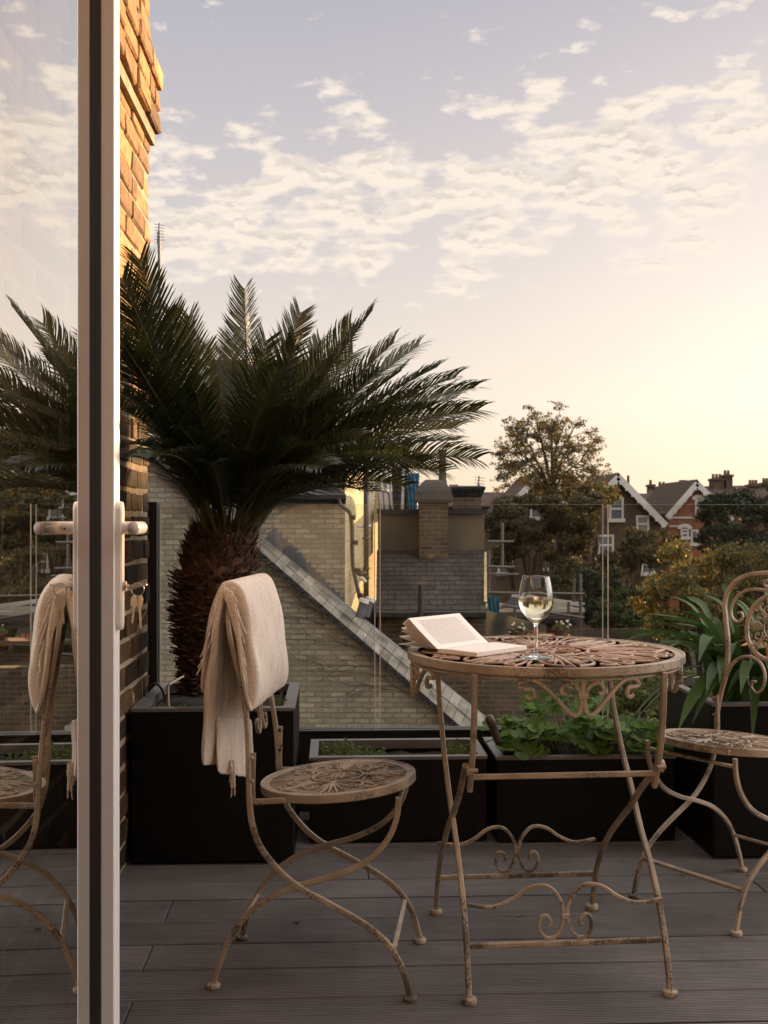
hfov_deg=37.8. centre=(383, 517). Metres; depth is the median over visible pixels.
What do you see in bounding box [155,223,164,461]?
tv aerial
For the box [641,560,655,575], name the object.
window
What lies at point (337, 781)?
folding chair
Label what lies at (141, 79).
brick wall
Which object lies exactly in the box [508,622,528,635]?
flower pot
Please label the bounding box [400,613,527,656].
open book
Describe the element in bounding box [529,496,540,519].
window
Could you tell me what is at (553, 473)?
deciduous tree
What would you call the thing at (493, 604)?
plastic sheet
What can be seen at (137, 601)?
key bunch
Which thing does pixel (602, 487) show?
golden tree
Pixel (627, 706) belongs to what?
garden shrub
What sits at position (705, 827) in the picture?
square planter
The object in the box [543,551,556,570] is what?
window
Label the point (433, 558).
slate roofed house
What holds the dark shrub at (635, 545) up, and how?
on the ground
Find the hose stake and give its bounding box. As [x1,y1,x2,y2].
[167,675,183,706]
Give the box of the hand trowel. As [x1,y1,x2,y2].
[485,715,515,754]
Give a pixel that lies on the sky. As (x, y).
(569, 198)
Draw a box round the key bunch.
[127,582,147,628]
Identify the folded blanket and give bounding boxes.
[196,573,288,796]
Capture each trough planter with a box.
[309,738,487,841]
[483,737,675,840]
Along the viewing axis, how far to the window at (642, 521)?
61.93 m
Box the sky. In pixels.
[147,0,767,493]
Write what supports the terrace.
on the ground
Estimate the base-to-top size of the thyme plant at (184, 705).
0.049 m
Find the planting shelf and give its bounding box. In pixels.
[498,634,554,635]
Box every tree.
[484,482,607,595]
[489,400,611,598]
[566,481,622,688]
[626,538,767,673]
[692,480,767,577]
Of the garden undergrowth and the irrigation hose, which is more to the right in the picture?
the garden undergrowth
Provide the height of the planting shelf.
0.075 m
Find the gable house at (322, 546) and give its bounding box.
[147,360,485,726]
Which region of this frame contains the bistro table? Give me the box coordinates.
[407,636,685,1005]
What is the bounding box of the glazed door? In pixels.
[0,0,146,1023]
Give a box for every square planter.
[131,682,299,862]
[659,676,767,856]
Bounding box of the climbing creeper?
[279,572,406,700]
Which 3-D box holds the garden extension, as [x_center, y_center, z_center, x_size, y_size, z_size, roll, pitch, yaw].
[3.564,3.794,25.400,2.593,3.960,3.200,0,0,0]
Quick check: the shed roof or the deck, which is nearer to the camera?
the deck
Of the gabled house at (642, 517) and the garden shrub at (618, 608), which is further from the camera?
the gabled house at (642, 517)
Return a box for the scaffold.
[487,523,584,634]
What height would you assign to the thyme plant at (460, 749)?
0.077 m
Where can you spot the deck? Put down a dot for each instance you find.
(319, 963)
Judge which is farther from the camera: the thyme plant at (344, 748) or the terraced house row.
the terraced house row
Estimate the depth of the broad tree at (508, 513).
39.62 m
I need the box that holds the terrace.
[379,471,646,510]
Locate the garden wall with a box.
[430,667,583,725]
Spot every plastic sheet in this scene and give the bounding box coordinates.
[407,473,418,508]
[488,596,498,612]
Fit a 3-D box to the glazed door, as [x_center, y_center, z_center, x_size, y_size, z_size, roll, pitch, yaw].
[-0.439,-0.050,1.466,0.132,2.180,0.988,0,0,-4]
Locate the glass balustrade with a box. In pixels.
[147,502,767,811]
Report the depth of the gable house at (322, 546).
16.00 m
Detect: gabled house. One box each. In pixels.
[484,472,574,602]
[568,473,667,642]
[646,479,733,628]
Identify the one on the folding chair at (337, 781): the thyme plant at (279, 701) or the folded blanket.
the folded blanket
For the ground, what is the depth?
52.40 m
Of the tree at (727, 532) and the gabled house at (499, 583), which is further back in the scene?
the gabled house at (499, 583)
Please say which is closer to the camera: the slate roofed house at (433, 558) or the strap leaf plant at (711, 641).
the strap leaf plant at (711, 641)
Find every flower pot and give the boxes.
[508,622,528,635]
[551,620,571,635]
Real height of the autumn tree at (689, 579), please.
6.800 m
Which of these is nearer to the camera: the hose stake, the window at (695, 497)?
the hose stake
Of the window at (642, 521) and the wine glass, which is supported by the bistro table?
the wine glass
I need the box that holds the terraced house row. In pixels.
[645,470,767,611]
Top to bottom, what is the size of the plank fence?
0.707 m
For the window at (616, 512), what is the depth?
61.99 m
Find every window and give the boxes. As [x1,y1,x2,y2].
[496,556,514,572]
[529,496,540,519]
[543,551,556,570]
[598,535,613,553]
[609,497,624,521]
[636,515,648,533]
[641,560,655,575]
[677,524,691,539]
[689,530,699,545]
[692,495,705,514]
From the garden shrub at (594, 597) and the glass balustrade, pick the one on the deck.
the glass balustrade
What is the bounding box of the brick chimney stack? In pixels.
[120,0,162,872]
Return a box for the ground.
[584,618,766,720]
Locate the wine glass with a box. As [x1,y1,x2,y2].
[518,575,553,659]
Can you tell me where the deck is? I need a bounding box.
[120,812,767,1023]
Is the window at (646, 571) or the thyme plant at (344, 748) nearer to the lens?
the thyme plant at (344, 748)
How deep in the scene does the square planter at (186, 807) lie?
3.42 m
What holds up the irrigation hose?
on the square planter at (186, 807)
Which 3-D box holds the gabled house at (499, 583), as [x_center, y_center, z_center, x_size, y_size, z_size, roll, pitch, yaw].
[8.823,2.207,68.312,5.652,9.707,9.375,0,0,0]
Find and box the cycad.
[120,240,498,696]
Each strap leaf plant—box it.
[615,584,749,732]
[722,592,767,733]
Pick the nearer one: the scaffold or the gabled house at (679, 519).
the scaffold
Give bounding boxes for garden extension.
[484,594,584,635]
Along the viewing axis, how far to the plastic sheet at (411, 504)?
20.80 m
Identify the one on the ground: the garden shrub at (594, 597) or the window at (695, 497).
the garden shrub at (594, 597)
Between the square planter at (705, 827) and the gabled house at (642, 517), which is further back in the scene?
the gabled house at (642, 517)
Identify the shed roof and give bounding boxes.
[486,610,545,635]
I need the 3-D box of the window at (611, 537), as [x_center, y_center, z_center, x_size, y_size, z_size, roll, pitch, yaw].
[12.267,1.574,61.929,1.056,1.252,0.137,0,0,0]
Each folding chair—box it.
[206,604,425,1003]
[628,571,767,936]
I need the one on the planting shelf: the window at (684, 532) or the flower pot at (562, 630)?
the flower pot at (562, 630)
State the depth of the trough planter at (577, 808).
3.65 m
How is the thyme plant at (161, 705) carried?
on the square planter at (186, 807)
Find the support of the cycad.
on the square planter at (186, 807)
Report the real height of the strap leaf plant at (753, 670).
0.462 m
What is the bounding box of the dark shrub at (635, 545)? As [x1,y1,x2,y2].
[543,527,689,683]
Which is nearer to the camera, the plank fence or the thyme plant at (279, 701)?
the thyme plant at (279, 701)
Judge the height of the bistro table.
0.738 m
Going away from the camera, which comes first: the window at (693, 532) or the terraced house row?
the window at (693, 532)
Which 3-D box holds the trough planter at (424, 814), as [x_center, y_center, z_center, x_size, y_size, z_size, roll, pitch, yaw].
[0.041,0.915,3.796,0.582,0.274,0.304,0,0,-3]
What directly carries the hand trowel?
in the trough planter at (577, 808)
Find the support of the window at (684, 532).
in the gabled house at (679, 519)
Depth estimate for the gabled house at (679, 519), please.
70.00 m
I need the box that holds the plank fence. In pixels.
[572,628,658,643]
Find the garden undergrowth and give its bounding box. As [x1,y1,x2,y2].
[586,626,767,711]
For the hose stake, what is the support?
on the square planter at (186, 807)
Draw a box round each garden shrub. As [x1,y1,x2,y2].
[570,565,625,696]
[571,669,696,723]
[587,584,659,693]
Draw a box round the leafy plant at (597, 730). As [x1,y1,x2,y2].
[478,682,673,759]
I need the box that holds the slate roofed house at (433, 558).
[376,445,486,651]
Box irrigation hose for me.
[143,683,165,704]
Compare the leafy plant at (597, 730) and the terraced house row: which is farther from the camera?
the terraced house row
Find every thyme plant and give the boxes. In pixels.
[149,703,172,706]
[177,702,192,706]
[274,692,286,705]
[318,737,369,755]
[368,745,386,754]
[446,738,469,753]
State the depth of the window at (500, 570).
63.99 m

